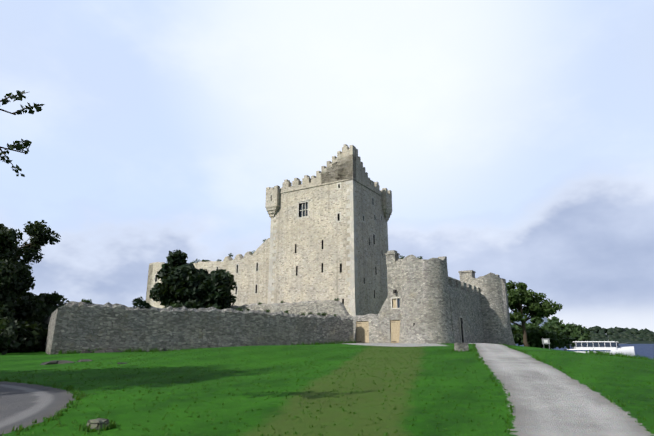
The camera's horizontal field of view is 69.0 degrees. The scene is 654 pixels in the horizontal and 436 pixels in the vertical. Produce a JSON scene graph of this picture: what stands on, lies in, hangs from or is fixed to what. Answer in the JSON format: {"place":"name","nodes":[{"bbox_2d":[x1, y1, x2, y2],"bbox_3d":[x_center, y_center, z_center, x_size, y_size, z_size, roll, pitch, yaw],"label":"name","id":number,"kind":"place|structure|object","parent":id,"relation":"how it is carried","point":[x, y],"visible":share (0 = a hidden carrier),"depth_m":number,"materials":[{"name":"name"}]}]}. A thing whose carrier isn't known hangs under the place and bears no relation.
{"place":"outdoors","nodes":[
{"label":"outdoors","id":0,"kind":"place"},
{"bbox_2d":[0,90,44,176],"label":"tree branches","id":1,"kind":"object","parent":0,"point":[18,146],"visible":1,"depth_m":8.36,"materials":[{"name":"green plant"}]},
{"bbox_2d":[146,264,152,304],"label":"castle wall","id":2,"kind":"structure","parent":0,"point":[148,284],"depth_m":80.55,"materials":[{"name":"beige stone"}]},
{"bbox_2d":[0,311,653,435],"bbox_3d":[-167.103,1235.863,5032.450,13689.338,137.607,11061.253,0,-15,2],"label":"ground","id":3,"kind":"structure","parent":0,"point":[546,399],"depth_m":11.95,"materials":[{"name":"green plant"}]},
{"bbox_2d":[0,220,60,293],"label":"tall tree","id":4,"kind":"object","parent":3,"relation":"on","point":[15,273],"visible":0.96,"depth_m":43.48,"materials":[{"name":"green plant"}]},
{"bbox_2d":[0,286,68,354],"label":"dense tree","id":5,"kind":"object","parent":3,"relation":"on","point":[24,316],"visible":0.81,"depth_m":40.96,"materials":[{"name":"green plant"}]},
{"bbox_2d":[43,305,67,353],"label":"return wall","id":6,"kind":"structure","parent":3,"relation":"on","point":[54,320],"depth_m":35.25,"materials":[{"name":"stone"}]},
{"bbox_2d":[87,418,109,429],"bbox_3d":[-4.134,3.732,8.595,0.358,0.202,0.283,-7,-16,26],"label":"lawn stone","id":7,"kind":"object","parent":3,"relation":"on","point":[95,423],"visible":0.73,"depth_m":8.50,"materials":[{"name":"grey stone"}]},
{"bbox_2d":[40,344,247,364],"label":"rock outcrops","id":8,"kind":"object","parent":3,"relation":"on","point":[105,350],"visible":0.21,"depth_m":35.03,"materials":[{"name":"grey stone"}]},
{"bbox_2d":[149,249,236,309],"bbox_3d":[-16.806,9.581,59.079,10.394,11.600,6.997,0,-15,2],"label":"yew tree","id":9,"kind":"object","parent":3,"relation":"on","point":[187,285],"visible":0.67,"depth_m":57.79,"materials":[{"name":"green plant"}]},
{"bbox_2d":[59,301,353,353],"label":"front wall","id":10,"kind":"structure","parent":3,"relation":"on","point":[88,325],"depth_m":39.94,"materials":[{"name":"stone"}]},
{"bbox_2d":[132,297,149,307],"bbox_3d":[-15.146,6.969,38.876,1.551,1.136,0.971,7,-16,-26],"label":"wall top bush","id":11,"kind":"object","parent":10,"relation":"on","point":[139,301],"visible":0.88,"depth_m":38.65,"materials":[{"name":"green plant"}]},
{"bbox_2d":[146,238,269,307],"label":"castle wall","id":12,"kind":"structure","parent":3,"relation":"on","point":[247,277],"depth_m":69.54,"materials":[{"name":"beige stone"}]},
{"bbox_2d":[153,262,258,301],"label":"windows","id":13,"kind":"structure","parent":12,"relation":"in","point":[236,273],"depth_m":69.98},
{"bbox_2d":[231,297,388,342],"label":"stone wall","id":14,"kind":"structure","parent":3,"relation":"on","point":[379,328],"depth_m":52.33,"materials":[{"name":"stone"}]},
{"bbox_2d":[81,239,422,315],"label":"wall weeds","id":15,"kind":"object","parent":14,"relation":"on","point":[175,305],"depth_m":47.78,"materials":[{"name":"green plant"}]},
{"bbox_2d":[356,321,368,342],"bbox_3d":[3.784,12.101,50.037,1.700,2.500,0.145,-9,-17,30],"label":"door","id":16,"kind":"structure","parent":14,"relation":"attached to","point":[362,331],"depth_m":50.06,"materials":[{"name":"brown wood"}]},
{"bbox_2d":[265,144,391,315],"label":"stone trim","id":17,"kind":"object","parent":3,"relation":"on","point":[346,164],"visible":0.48,"depth_m":65.47,"materials":[{"name":"grey stone"}]},
{"bbox_2d":[387,265,400,342],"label":"castle wall","id":18,"kind":"structure","parent":3,"relation":"on","point":[393,277],"depth_m":49.10,"materials":[{"name":"grey stone"}]},
{"bbox_2d":[385,250,399,265],"bbox_3d":[7.982,4.155,49.908,3.569,1.600,1.350,-9,-17,30],"label":"chimney","id":19,"kind":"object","parent":18,"relation":"on","point":[392,256],"depth_m":50.02,"materials":[{"name":"grey stone"}]},
{"bbox_2d":[390,320,399,342],"bbox_3d":[7.149,11.559,48.041,1.700,2.550,0.145,-9,-17,30],"label":"door","id":20,"kind":"structure","parent":18,"relation":"attached to","point":[395,328],"depth_m":48.19,"materials":[{"name":"brown wood"}]},
{"bbox_2d":[391,290,400,308],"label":"window","id":21,"kind":"structure","parent":18,"relation":"attached to","point":[396,303],"depth_m":48.73,"materials":[{"name":"stone"}]},
{"bbox_2d":[397,255,453,343],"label":"round tower","id":22,"kind":"structure","parent":3,"relation":"on","point":[425,304],"depth_m":47.10,"materials":[{"name":"stone"}]},
{"bbox_2d":[454,343,468,350],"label":"stone block","id":23,"kind":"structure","parent":3,"relation":"on","point":[461,346],"depth_m":25.04,"materials":[{"name":"grey stone"}]},
{"bbox_2d":[449,285,484,342],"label":"castle wall","id":24,"kind":"structure","parent":3,"relation":"on","point":[465,304],"depth_m":52.44,"materials":[{"name":"grey stone"}]},
{"bbox_2d":[458,270,515,345],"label":"tower","id":25,"kind":"structure","parent":3,"relation":"on","point":[494,307],"depth_m":58.48,"materials":[{"name":"stone"}]},
{"bbox_2d":[506,280,562,346],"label":"lake tree","id":26,"kind":"object","parent":3,"relation":"on","point":[520,295],"visible":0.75,"depth_m":76.55,"materials":[{"name":"green plant"}]},
{"bbox_2d":[542,339,549,348],"bbox_3d":[26.390,15.322,57.237,0.900,1.591,0.359,-4,-15,16],"label":"info sign","id":27,"kind":"object","parent":3,"relation":"on","point":[545,341],"visible":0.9,"depth_m":57.29,"materials":[{"name":"grey metal"}]},
{"bbox_2d":[510,316,590,348],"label":"shore bushes","id":28,"kind":"object","parent":3,"relation":"on","point":[556,332],"visible":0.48,"depth_m":90.82,"materials":[{"name":"green plant"}]},
{"bbox_2d":[582,326,653,340],"bbox_3d":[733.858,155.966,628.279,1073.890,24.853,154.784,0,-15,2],"label":"shore trees","id":29,"kind":"object","parent":3,"relation":"on","point":[600,333],"visible":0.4,"depth_m":607.18,"materials":[{"name":"green plant"}]},
{"bbox_2d":[0,0,653,331],"label":"sky","id":30,"kind":"structure","parent":0,"point":[513,140],"materials":[{"name":"white"}]},
{"bbox_2d":[269,180,387,315],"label":"tower house","id":31,"kind":"structure","parent":0,"point":[311,255],"depth_m":64.27,"materials":[{"name":"beige stone"}]},
{"bbox_2d":[448,276,479,342],"bbox_3d":[15.807,10.933,54.189,1.480,7.280,12.110,-9,-17,30],"label":"stone trim","id":32,"kind":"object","parent":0,"point":[454,283],"visible":0.6,"depth_m":51.74,"materials":[{"name":"grey stone"}]},
{"bbox_2d":[516,344,653,358],"bbox_3d":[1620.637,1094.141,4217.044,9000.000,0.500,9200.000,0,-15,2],"label":"lake water","id":33,"kind":"structure","parent":0,"point":[644,350],"depth_m":208.35,"materials":[{"name":"blue liquid"}]},
{"bbox_2d":[564,339,634,355],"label":"tour boat","id":34,"kind":"object","parent":33,"relation":"on","point":[613,347],"visible":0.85,"depth_m":90.76,"materials":[{"name":"white metal"}]}
]}

